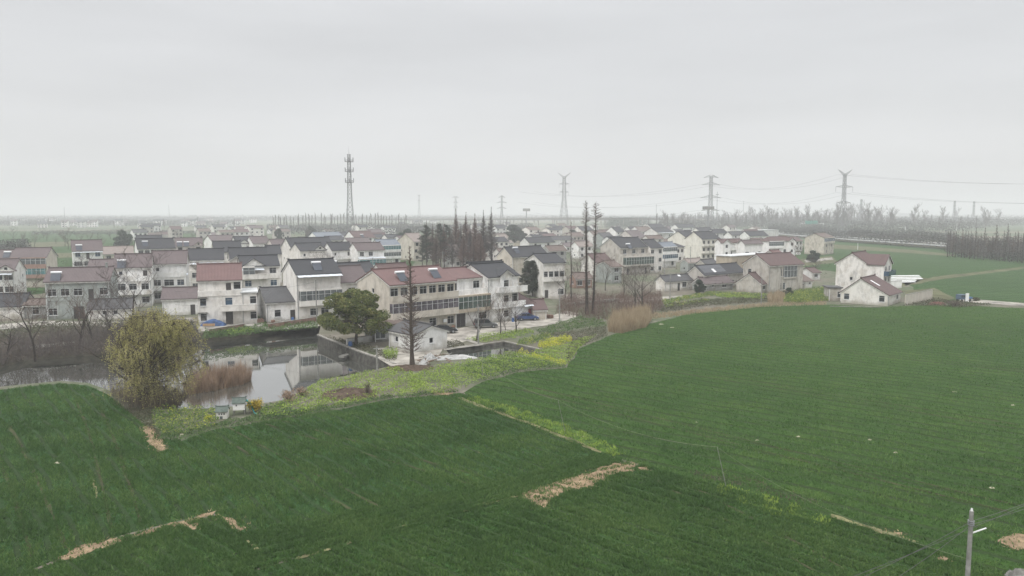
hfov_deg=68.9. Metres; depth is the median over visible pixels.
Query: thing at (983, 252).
dawn redwood
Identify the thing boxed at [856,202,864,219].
poplar tree
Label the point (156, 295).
window
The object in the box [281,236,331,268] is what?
house
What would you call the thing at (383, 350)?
yard
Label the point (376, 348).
street pole
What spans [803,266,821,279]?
house
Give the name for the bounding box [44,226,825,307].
village brush
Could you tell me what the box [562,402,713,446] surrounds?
field cable
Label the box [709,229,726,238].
house
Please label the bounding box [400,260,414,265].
field
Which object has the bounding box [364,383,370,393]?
shrub
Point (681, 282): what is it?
house
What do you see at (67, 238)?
bare tree
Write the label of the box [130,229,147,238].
house
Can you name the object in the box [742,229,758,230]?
house
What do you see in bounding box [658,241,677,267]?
house
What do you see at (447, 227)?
cedar tree
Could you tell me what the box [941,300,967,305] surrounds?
shrub
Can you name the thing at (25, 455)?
wheel track
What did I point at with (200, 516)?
bare earth patch
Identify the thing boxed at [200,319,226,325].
covered car
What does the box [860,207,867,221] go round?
poplar tree
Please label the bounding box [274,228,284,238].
evergreen tree
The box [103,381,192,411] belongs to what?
willow brush
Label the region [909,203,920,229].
poplar tree
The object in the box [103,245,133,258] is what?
house
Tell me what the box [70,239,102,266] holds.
house
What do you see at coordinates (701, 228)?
house
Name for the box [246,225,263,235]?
house
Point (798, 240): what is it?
house
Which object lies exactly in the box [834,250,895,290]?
house
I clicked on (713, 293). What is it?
garden lime rows
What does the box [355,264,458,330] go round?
house
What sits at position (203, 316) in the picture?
window
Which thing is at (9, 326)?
yard
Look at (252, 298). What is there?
window
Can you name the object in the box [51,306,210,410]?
willow tree
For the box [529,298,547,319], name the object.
house
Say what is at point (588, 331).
shed side weeds
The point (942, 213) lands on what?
poplar tree
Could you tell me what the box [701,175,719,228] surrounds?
electricity pylon
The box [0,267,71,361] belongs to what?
bare tree
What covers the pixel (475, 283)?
window
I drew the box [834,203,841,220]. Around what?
poplar tree
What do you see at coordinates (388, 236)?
house
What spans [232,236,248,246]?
house
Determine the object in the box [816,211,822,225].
poplar tree
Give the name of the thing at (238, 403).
miniature house
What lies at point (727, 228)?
house
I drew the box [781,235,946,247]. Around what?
road embankment
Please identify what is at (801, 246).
bare tree
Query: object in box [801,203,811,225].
poplar tree
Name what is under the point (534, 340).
yellow bed
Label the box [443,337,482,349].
garden path
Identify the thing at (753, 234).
house
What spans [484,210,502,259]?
dawn redwood
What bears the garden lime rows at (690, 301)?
on the ground at (826, 277)
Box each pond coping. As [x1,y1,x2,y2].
[317,334,396,363]
[445,341,540,349]
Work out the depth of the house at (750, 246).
323.61 m
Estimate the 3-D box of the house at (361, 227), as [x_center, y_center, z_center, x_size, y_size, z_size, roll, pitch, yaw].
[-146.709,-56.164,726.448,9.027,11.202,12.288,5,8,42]
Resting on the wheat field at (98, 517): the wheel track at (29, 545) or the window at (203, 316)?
the wheel track at (29, 545)
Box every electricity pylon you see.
[418,195,420,218]
[452,196,458,221]
[497,195,506,222]
[558,173,569,224]
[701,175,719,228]
[835,170,851,233]
[858,199,863,224]
[951,201,956,220]
[971,201,975,221]
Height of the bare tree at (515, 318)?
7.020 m
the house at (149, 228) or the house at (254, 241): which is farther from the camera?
the house at (149, 228)
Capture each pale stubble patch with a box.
[296,524,404,558]
[831,514,915,541]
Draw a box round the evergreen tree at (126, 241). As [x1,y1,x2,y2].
[113,230,132,245]
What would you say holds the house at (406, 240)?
on the field at (412, 262)
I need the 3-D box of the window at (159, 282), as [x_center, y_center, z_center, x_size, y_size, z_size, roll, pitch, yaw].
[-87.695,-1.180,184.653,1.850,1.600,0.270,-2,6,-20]
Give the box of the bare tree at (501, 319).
[492,289,510,333]
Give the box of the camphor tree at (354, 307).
[317,288,393,343]
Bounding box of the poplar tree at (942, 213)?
[940,206,948,220]
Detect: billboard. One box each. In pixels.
[523,208,529,222]
[702,206,713,226]
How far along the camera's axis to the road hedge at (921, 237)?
628.00 m
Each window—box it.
[3,275,12,280]
[5,286,12,292]
[32,307,39,314]
[47,289,56,296]
[48,308,57,315]
[60,289,69,296]
[73,288,82,295]
[74,261,82,266]
[99,288,107,294]
[118,284,125,289]
[129,284,136,289]
[141,283,148,288]
[142,296,149,302]
[154,280,160,285]
[154,293,160,298]
[164,279,173,285]
[177,279,183,284]
[198,298,206,306]
[200,314,206,321]
[225,298,232,304]
[233,282,240,289]
[245,281,251,286]
[250,296,256,303]
[250,311,256,319]
[269,267,275,272]
[270,280,276,285]
[274,310,280,317]
[310,308,318,315]
[321,307,328,314]
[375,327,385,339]
[391,288,397,296]
[401,287,407,295]
[420,286,426,293]
[429,285,435,292]
[429,318,436,325]
[438,284,444,291]
[447,283,453,291]
[447,316,454,324]
[473,280,478,288]
[512,293,516,300]
[843,293,848,299]
[879,296,884,302]
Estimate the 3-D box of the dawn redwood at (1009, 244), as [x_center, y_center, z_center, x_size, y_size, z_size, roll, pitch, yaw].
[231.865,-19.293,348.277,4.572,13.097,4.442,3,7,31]
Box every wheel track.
[0,455,32,555]
[7,425,66,547]
[73,395,112,527]
[91,393,140,520]
[218,436,357,513]
[229,428,380,506]
[265,424,468,483]
[282,420,488,478]
[524,390,1007,511]
[534,387,1014,504]
[581,357,1013,428]
[585,355,1017,424]
[634,330,1023,371]
[641,329,1016,368]
[658,481,818,573]
[679,478,842,567]
[756,308,1015,331]
[768,308,1019,330]
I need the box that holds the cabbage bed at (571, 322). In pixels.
[536,315,606,333]
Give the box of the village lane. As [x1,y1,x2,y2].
[375,311,578,365]
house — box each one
[0,249,14,257]
[0,258,26,292]
[0,291,33,318]
[9,247,57,287]
[10,219,17,225]
[21,298,46,318]
[37,222,47,227]
[43,262,118,319]
[61,220,68,227]
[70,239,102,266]
[77,220,86,227]
[86,296,136,320]
[88,258,113,265]
[92,220,98,226]
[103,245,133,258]
[113,252,153,306]
[115,219,124,225]
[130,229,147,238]
[134,237,175,252]
[136,234,162,237]
[137,221,146,226]
[139,225,153,232]
[148,232,163,237]
[150,223,160,232]
[152,249,189,302]
[153,219,161,225]
[160,286,197,315]
[167,226,182,238]
[174,237,204,262]
[181,221,187,226]
[188,247,224,285]
[190,219,196,225]
[194,225,206,230]
[196,228,211,237]
[196,262,254,324]
[203,234,232,247]
[210,224,224,231]
[211,240,241,262]
[214,404,229,418]
[215,229,234,235]
[227,246,267,262]
[231,396,246,414]
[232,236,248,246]
[233,226,244,228]
[233,229,249,235]
[237,254,279,289]
[240,287,257,322]
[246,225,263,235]
[247,235,268,246]
[250,218,256,222]
[257,286,295,321]
[264,244,281,282]
[266,239,283,262]
[272,229,290,238]
[275,225,289,228]
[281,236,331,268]
[281,257,342,319]
[290,242,326,258]
[308,231,342,236]
[324,235,343,241]
[324,241,350,261]
[335,260,364,293]
[337,260,373,273]
[342,237,371,243]
[343,230,375,241]
[349,241,385,265]
[354,225,368,230]
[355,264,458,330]
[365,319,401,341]
[366,229,382,232]
[373,238,400,262]
[373,261,407,267]
[374,234,382,238]
[381,226,395,233]
[381,234,398,238]
[386,318,449,352]
[397,232,425,260]
[442,244,469,266]
[443,265,490,327]
[463,259,514,270]
[465,261,527,321]
[470,223,484,233]
[477,239,496,260]
[492,225,505,233]
[492,236,509,247]
[492,248,501,259]
[495,234,507,238]
[496,245,546,285]
[510,292,535,320]
[519,236,554,247]
[522,226,539,236]
[524,252,565,298]
[527,234,542,236]
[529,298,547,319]
[539,233,556,235]
[541,236,573,244]
[542,227,559,235]
[543,244,566,261]
[551,225,563,235]
[555,223,567,226]
[559,242,572,251]
[562,226,575,233]
[565,232,583,239]
[568,271,592,288]
[570,240,593,258]
[574,226,591,233]
[580,252,610,281]
[585,230,603,243]
[589,224,598,229]
[593,232,612,248]
[595,259,622,283]
[599,236,653,274]
[602,235,622,243]
[606,227,623,235]
[619,230,644,238]
[631,226,649,233]
[641,238,663,272]
[642,235,663,241]
[644,227,674,238]
[645,223,663,227]
[654,273,692,291]
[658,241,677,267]
[667,230,691,255]
[671,224,694,229]
[674,243,684,261]
[679,257,699,272]
[684,231,720,258]
[686,262,742,287]
[691,227,710,231]
[691,274,734,291]
[695,258,715,264]
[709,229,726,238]
[714,238,741,260]
[715,252,761,267]
[722,225,735,231]
[724,231,743,238]
[735,271,766,292]
[738,239,763,252]
[739,230,768,239]
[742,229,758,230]
[742,251,804,292]
[759,229,778,235]
[761,236,800,255]
[766,249,780,252]
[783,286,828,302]
[789,236,802,250]
[802,274,813,288]
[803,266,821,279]
[804,232,834,254]
[822,285,842,300]
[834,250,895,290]
[839,274,902,305]
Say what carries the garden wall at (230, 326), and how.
on the ground at (826, 277)
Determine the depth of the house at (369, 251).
262.33 m
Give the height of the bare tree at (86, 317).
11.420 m
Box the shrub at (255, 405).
[244,397,262,412]
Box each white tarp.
[419,359,428,364]
[424,353,434,360]
[431,354,476,360]
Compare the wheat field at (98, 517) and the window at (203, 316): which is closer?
the wheat field at (98, 517)
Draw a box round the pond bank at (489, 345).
[446,342,538,352]
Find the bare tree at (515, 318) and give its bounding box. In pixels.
[496,296,528,331]
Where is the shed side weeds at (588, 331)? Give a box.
[535,325,607,362]
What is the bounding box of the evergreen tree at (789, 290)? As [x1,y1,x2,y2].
[783,287,793,295]
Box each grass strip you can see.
[459,397,600,451]
[469,396,623,453]
[746,500,819,522]
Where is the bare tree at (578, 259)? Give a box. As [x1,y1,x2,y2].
[567,247,589,271]
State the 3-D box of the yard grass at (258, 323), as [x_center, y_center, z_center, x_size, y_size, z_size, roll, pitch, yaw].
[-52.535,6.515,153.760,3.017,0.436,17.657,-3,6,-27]
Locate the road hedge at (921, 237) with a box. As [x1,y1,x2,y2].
[768,224,1021,247]
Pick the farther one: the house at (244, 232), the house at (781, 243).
the house at (244, 232)
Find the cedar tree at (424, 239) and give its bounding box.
[417,225,432,264]
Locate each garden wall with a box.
[208,323,244,332]
[268,316,318,328]
[346,335,372,344]
[566,298,618,305]
[830,306,879,307]
[891,280,901,287]
[905,289,932,305]
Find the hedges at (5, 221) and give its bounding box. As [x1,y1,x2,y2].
[0,217,239,225]
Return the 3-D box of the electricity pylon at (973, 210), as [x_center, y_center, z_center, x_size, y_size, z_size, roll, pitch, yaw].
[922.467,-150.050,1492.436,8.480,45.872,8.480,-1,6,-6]
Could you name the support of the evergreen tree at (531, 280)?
on the ground at (826, 277)
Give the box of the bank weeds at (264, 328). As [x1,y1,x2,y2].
[201,320,317,338]
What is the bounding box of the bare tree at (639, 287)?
[621,264,663,305]
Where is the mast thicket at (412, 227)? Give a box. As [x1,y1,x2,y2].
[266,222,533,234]
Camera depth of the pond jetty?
121.14 m
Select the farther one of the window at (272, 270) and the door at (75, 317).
the window at (272, 270)
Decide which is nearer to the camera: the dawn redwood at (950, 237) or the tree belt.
the dawn redwood at (950, 237)
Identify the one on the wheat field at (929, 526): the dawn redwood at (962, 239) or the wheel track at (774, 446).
the wheel track at (774, 446)
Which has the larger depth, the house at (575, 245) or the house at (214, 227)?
the house at (214, 227)
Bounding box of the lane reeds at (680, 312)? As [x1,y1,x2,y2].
[652,299,826,318]
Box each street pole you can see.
[315,280,316,321]
[373,346,379,371]
[478,305,478,343]
[559,288,559,320]
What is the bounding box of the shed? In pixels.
[892,276,925,285]
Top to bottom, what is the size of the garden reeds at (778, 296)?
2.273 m
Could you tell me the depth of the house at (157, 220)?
1291.32 m
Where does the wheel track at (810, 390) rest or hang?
on the wheat field at (929, 526)
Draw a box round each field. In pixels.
[0,231,204,294]
[0,384,597,575]
[27,466,1004,575]
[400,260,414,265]
[464,305,1023,571]
[796,241,1023,304]
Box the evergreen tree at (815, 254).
[806,250,820,261]
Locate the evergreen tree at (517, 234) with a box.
[505,224,527,242]
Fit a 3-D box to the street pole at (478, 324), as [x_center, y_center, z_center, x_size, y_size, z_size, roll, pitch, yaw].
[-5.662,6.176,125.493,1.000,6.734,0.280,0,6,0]
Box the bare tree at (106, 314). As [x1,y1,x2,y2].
[89,288,120,332]
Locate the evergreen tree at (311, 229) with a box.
[305,226,315,235]
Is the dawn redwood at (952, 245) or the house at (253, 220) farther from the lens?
the house at (253, 220)
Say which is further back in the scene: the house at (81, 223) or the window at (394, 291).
the house at (81, 223)
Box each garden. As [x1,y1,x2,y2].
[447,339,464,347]
[466,327,533,341]
[660,296,767,312]
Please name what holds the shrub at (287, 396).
on the ground at (826, 277)
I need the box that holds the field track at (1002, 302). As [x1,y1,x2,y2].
[962,299,1023,305]
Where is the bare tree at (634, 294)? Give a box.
[621,259,651,306]
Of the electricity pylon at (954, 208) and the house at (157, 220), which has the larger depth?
the electricity pylon at (954, 208)
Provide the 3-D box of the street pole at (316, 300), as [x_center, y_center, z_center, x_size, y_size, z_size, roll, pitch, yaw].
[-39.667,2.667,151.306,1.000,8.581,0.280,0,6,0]
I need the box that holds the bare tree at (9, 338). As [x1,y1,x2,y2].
[0,311,34,360]
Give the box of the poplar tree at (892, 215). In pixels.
[889,209,899,223]
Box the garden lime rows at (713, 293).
[662,291,767,303]
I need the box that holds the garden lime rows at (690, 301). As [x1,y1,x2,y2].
[664,298,709,306]
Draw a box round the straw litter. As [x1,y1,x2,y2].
[61,390,1022,560]
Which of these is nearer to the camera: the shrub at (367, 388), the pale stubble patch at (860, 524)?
the pale stubble patch at (860, 524)
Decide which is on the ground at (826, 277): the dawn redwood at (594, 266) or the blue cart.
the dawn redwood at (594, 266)
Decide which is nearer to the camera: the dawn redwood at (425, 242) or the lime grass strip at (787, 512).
the lime grass strip at (787, 512)
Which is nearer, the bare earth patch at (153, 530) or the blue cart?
the bare earth patch at (153, 530)
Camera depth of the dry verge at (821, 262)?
335.59 m
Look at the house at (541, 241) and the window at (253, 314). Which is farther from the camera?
the house at (541, 241)
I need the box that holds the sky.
[0,0,1023,214]
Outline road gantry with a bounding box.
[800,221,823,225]
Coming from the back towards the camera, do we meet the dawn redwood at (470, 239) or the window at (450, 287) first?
the dawn redwood at (470, 239)
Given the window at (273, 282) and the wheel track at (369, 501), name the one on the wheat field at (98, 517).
the wheel track at (369, 501)
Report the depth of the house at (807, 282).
220.40 m
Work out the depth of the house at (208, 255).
212.61 m
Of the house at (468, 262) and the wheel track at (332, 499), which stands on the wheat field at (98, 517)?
the wheel track at (332, 499)
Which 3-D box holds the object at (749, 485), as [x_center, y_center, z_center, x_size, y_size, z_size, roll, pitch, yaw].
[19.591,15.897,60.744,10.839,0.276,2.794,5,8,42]
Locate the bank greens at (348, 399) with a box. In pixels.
[260,366,424,416]
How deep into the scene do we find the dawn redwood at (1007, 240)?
399.69 m
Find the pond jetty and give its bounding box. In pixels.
[339,353,348,357]
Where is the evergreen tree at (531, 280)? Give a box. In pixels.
[519,260,538,296]
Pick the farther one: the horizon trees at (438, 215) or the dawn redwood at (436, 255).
the horizon trees at (438, 215)
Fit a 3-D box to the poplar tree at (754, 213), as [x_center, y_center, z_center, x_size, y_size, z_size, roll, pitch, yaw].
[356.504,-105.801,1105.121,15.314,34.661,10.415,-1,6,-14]
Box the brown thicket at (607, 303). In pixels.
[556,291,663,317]
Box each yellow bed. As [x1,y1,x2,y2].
[516,332,553,345]
[538,333,572,348]
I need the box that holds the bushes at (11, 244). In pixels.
[0,238,30,248]
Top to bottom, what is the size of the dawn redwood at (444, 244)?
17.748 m
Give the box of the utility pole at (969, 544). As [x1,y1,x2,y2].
[965,508,986,575]
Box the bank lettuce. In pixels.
[224,327,253,333]
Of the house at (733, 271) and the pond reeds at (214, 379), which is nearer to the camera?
the pond reeds at (214, 379)
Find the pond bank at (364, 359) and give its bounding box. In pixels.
[0,326,387,368]
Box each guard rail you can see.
[630,225,943,245]
[717,228,943,244]
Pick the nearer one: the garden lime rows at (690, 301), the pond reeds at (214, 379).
the pond reeds at (214, 379)
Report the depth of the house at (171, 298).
162.51 m
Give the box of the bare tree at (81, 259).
[70,256,87,266]
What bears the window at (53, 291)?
in the house at (76, 280)
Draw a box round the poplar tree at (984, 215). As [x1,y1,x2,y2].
[980,207,990,222]
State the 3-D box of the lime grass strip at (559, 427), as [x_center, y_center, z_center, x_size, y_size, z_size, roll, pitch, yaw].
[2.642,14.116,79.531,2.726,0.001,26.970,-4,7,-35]
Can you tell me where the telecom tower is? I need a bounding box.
[344,154,354,234]
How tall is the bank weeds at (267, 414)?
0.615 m
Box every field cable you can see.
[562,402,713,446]
[723,451,965,558]
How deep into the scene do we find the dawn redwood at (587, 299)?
161.83 m
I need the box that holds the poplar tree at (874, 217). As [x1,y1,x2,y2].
[871,205,882,221]
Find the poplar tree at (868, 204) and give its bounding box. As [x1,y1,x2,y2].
[864,201,873,217]
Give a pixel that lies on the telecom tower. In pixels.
(351, 182)
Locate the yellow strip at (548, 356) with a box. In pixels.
[518,347,565,365]
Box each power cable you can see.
[855,529,968,575]
[866,522,969,575]
[900,526,968,575]
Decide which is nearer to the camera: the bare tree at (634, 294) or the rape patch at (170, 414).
the rape patch at (170, 414)
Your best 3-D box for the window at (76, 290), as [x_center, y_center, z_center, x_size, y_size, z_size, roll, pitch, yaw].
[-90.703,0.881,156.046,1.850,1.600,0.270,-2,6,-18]
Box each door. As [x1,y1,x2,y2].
[74,306,84,318]
[88,289,93,297]
[190,305,194,313]
[226,283,230,289]
[226,311,232,323]
[290,310,294,319]
[457,313,464,326]
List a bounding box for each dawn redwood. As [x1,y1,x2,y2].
[393,246,427,364]
[418,220,430,256]
[426,224,438,264]
[429,232,444,264]
[437,228,449,266]
[445,232,459,266]
[451,208,459,245]
[454,224,468,265]
[456,232,470,264]
[460,215,469,242]
[466,215,484,250]
[466,227,472,261]
[466,233,478,261]
[475,228,486,260]
[475,230,488,260]
[479,210,491,258]
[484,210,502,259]
[569,223,572,297]
[581,201,590,313]
[590,201,603,311]
[940,232,950,256]
[946,229,951,255]
[949,233,954,256]
[952,231,958,256]
[958,230,964,257]
[961,231,969,257]
[963,236,969,257]
[967,234,974,256]
[969,227,978,258]
[979,228,989,248]
[979,238,987,259]
[989,225,999,259]
[994,239,998,258]
[997,239,1003,260]
[1000,235,1008,260]
[1003,224,1010,242]
[1007,233,1011,260]
[1009,236,1016,257]
[1014,233,1021,261]
[1017,236,1023,262]
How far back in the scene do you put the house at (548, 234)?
505.08 m
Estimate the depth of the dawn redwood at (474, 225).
307.69 m
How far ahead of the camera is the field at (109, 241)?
655.86 m
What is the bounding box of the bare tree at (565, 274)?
[554,259,579,296]
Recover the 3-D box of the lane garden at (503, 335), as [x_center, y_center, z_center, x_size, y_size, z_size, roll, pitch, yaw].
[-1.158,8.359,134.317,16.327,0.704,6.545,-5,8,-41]
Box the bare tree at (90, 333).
[61,288,101,339]
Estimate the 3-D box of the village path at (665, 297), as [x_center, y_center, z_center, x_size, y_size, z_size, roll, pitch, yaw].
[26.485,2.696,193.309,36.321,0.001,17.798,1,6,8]
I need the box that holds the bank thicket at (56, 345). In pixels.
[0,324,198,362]
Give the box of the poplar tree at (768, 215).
[764,204,773,221]
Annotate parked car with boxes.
[437,324,457,332]
[473,318,497,327]
[516,313,538,320]
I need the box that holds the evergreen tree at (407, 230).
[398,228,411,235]
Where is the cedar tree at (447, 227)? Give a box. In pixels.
[438,224,450,247]
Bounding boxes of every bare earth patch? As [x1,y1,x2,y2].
[61,538,121,559]
[132,527,155,537]
[144,426,166,451]
[168,511,214,526]
[186,523,199,528]
[222,516,245,530]
[432,391,452,394]
[523,462,634,507]
[998,533,1023,549]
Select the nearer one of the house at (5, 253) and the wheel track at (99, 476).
the wheel track at (99, 476)
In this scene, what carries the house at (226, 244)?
on the ground at (826, 277)
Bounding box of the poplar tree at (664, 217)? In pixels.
[661,210,668,225]
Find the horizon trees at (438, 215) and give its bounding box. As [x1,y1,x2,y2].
[0,214,1023,218]
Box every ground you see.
[0,215,1023,574]
[526,333,596,363]
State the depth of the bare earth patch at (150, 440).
72.59 m
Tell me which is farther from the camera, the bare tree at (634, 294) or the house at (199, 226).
the house at (199, 226)
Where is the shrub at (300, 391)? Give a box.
[290,384,308,395]
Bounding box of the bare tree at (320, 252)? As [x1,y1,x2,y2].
[308,249,335,257]
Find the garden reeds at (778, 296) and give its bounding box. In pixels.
[766,288,784,301]
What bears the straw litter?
on the wheat field at (98, 517)
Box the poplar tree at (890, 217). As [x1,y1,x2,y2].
[887,208,895,227]
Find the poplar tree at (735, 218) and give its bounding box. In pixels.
[733,209,741,227]
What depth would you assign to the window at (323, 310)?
156.25 m
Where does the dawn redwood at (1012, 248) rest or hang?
on the field at (1006, 286)
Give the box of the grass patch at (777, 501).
[709,482,830,525]
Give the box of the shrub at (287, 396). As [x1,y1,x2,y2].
[277,389,297,400]
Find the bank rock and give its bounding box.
[1003,568,1023,575]
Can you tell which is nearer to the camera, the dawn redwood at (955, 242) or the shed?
the shed
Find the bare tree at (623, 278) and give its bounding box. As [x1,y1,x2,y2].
[615,265,631,295]
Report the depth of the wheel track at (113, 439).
64.84 m
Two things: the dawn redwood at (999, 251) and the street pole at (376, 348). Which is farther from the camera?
the dawn redwood at (999, 251)
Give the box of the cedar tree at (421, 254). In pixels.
[417,243,429,264]
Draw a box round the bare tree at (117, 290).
[91,244,167,336]
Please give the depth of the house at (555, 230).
600.35 m
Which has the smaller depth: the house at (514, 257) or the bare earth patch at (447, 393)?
the bare earth patch at (447, 393)
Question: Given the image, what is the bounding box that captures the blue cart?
[956,293,972,301]
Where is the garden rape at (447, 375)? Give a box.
[400,351,562,394]
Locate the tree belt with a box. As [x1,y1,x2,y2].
[0,215,1023,221]
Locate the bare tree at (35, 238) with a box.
[30,231,41,246]
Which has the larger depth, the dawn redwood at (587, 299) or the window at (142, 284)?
the window at (142, 284)
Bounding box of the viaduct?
[370,218,710,227]
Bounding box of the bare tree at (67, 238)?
[60,230,72,248]
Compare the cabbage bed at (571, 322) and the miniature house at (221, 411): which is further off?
the cabbage bed at (571, 322)
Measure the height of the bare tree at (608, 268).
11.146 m
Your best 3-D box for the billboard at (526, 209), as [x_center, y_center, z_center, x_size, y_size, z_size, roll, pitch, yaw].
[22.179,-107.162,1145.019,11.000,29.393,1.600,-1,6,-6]
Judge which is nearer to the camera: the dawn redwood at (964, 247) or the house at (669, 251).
the house at (669, 251)
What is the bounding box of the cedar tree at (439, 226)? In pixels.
[428,223,449,266]
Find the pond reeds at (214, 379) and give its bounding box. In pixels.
[182,358,252,394]
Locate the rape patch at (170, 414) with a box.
[151,402,218,435]
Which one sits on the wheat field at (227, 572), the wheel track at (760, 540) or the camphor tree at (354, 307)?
the wheel track at (760, 540)
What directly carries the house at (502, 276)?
on the ground at (826, 277)
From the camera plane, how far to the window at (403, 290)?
135.79 m
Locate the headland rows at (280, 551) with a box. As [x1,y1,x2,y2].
[229,453,626,566]
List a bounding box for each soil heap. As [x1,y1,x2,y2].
[319,387,377,400]
[385,364,433,370]
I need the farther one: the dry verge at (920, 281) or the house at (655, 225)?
the house at (655, 225)
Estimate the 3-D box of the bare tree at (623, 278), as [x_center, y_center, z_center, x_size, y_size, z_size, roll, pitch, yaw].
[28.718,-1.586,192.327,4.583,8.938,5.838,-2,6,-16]
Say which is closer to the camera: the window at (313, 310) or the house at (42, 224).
the window at (313, 310)
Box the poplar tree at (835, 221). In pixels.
[834,210,842,224]
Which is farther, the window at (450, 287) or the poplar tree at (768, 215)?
the poplar tree at (768, 215)
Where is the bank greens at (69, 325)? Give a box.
[0,318,196,339]
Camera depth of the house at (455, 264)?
304.07 m
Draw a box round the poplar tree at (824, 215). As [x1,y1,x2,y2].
[822,209,829,222]
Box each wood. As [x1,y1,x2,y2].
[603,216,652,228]
[658,216,1023,233]
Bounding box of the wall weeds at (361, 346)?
[325,335,396,359]
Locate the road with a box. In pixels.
[633,225,944,246]
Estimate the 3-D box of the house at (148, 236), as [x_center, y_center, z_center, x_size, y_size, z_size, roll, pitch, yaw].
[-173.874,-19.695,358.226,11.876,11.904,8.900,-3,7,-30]
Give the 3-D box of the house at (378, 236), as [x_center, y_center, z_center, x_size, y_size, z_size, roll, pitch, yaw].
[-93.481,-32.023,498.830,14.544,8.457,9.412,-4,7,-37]
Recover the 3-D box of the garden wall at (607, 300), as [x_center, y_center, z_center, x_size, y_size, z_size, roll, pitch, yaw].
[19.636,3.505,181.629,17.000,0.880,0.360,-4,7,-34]
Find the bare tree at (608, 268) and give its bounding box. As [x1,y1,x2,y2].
[596,253,623,290]
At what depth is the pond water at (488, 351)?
122.20 m
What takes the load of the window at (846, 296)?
in the house at (873, 289)
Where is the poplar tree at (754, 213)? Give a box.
[749,206,755,225]
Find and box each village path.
[546,294,680,301]
[804,257,833,262]
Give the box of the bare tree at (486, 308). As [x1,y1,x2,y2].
[466,289,497,340]
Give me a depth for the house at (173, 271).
186.75 m
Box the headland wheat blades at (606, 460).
[224,451,633,568]
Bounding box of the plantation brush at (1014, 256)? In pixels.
[950,239,1023,261]
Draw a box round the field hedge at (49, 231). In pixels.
[32,229,227,234]
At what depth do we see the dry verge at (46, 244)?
529.41 m
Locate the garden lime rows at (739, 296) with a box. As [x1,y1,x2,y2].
[716,293,763,298]
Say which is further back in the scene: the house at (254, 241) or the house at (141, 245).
the house at (254, 241)
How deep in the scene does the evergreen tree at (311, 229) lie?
656.70 m
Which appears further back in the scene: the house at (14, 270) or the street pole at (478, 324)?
the house at (14, 270)
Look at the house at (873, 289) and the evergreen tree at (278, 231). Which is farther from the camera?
the evergreen tree at (278, 231)
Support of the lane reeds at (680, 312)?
on the ground at (826, 277)
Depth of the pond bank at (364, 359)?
124.45 m
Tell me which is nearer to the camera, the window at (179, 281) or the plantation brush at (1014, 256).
the window at (179, 281)
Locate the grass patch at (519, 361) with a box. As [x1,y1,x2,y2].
[460,352,565,379]
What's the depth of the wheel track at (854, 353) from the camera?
115.55 m
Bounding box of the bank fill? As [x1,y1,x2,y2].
[153,388,457,439]
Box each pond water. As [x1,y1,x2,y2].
[0,330,375,408]
[449,345,535,357]
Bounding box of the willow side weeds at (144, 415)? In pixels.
[120,404,159,437]
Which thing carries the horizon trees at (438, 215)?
on the ground at (826, 277)
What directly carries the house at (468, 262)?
on the ground at (826, 277)
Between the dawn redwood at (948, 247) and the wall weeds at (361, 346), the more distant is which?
the dawn redwood at (948, 247)
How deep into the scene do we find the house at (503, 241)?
418.25 m
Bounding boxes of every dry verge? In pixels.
[27,242,70,246]
[57,253,71,257]
[801,256,836,265]
[834,244,954,255]
[902,267,1023,285]
[903,288,954,302]
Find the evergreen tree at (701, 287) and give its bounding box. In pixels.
[693,279,706,292]
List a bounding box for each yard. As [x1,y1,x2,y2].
[0,317,198,328]
[197,317,318,330]
[377,347,392,357]
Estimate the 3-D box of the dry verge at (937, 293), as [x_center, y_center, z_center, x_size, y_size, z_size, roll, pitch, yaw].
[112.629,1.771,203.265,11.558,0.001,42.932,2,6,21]
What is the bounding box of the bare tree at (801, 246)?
[790,240,804,256]
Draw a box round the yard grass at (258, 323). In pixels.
[254,315,266,324]
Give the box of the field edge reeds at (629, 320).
[605,301,653,332]
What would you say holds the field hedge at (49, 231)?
on the field at (109, 241)
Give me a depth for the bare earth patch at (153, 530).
51.82 m
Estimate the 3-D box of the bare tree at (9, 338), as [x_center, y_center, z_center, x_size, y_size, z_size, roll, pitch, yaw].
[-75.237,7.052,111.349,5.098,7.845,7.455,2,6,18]
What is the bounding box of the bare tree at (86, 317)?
[65,278,108,346]
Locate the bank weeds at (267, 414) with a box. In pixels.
[251,402,330,419]
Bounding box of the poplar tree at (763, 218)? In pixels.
[760,211,766,223]

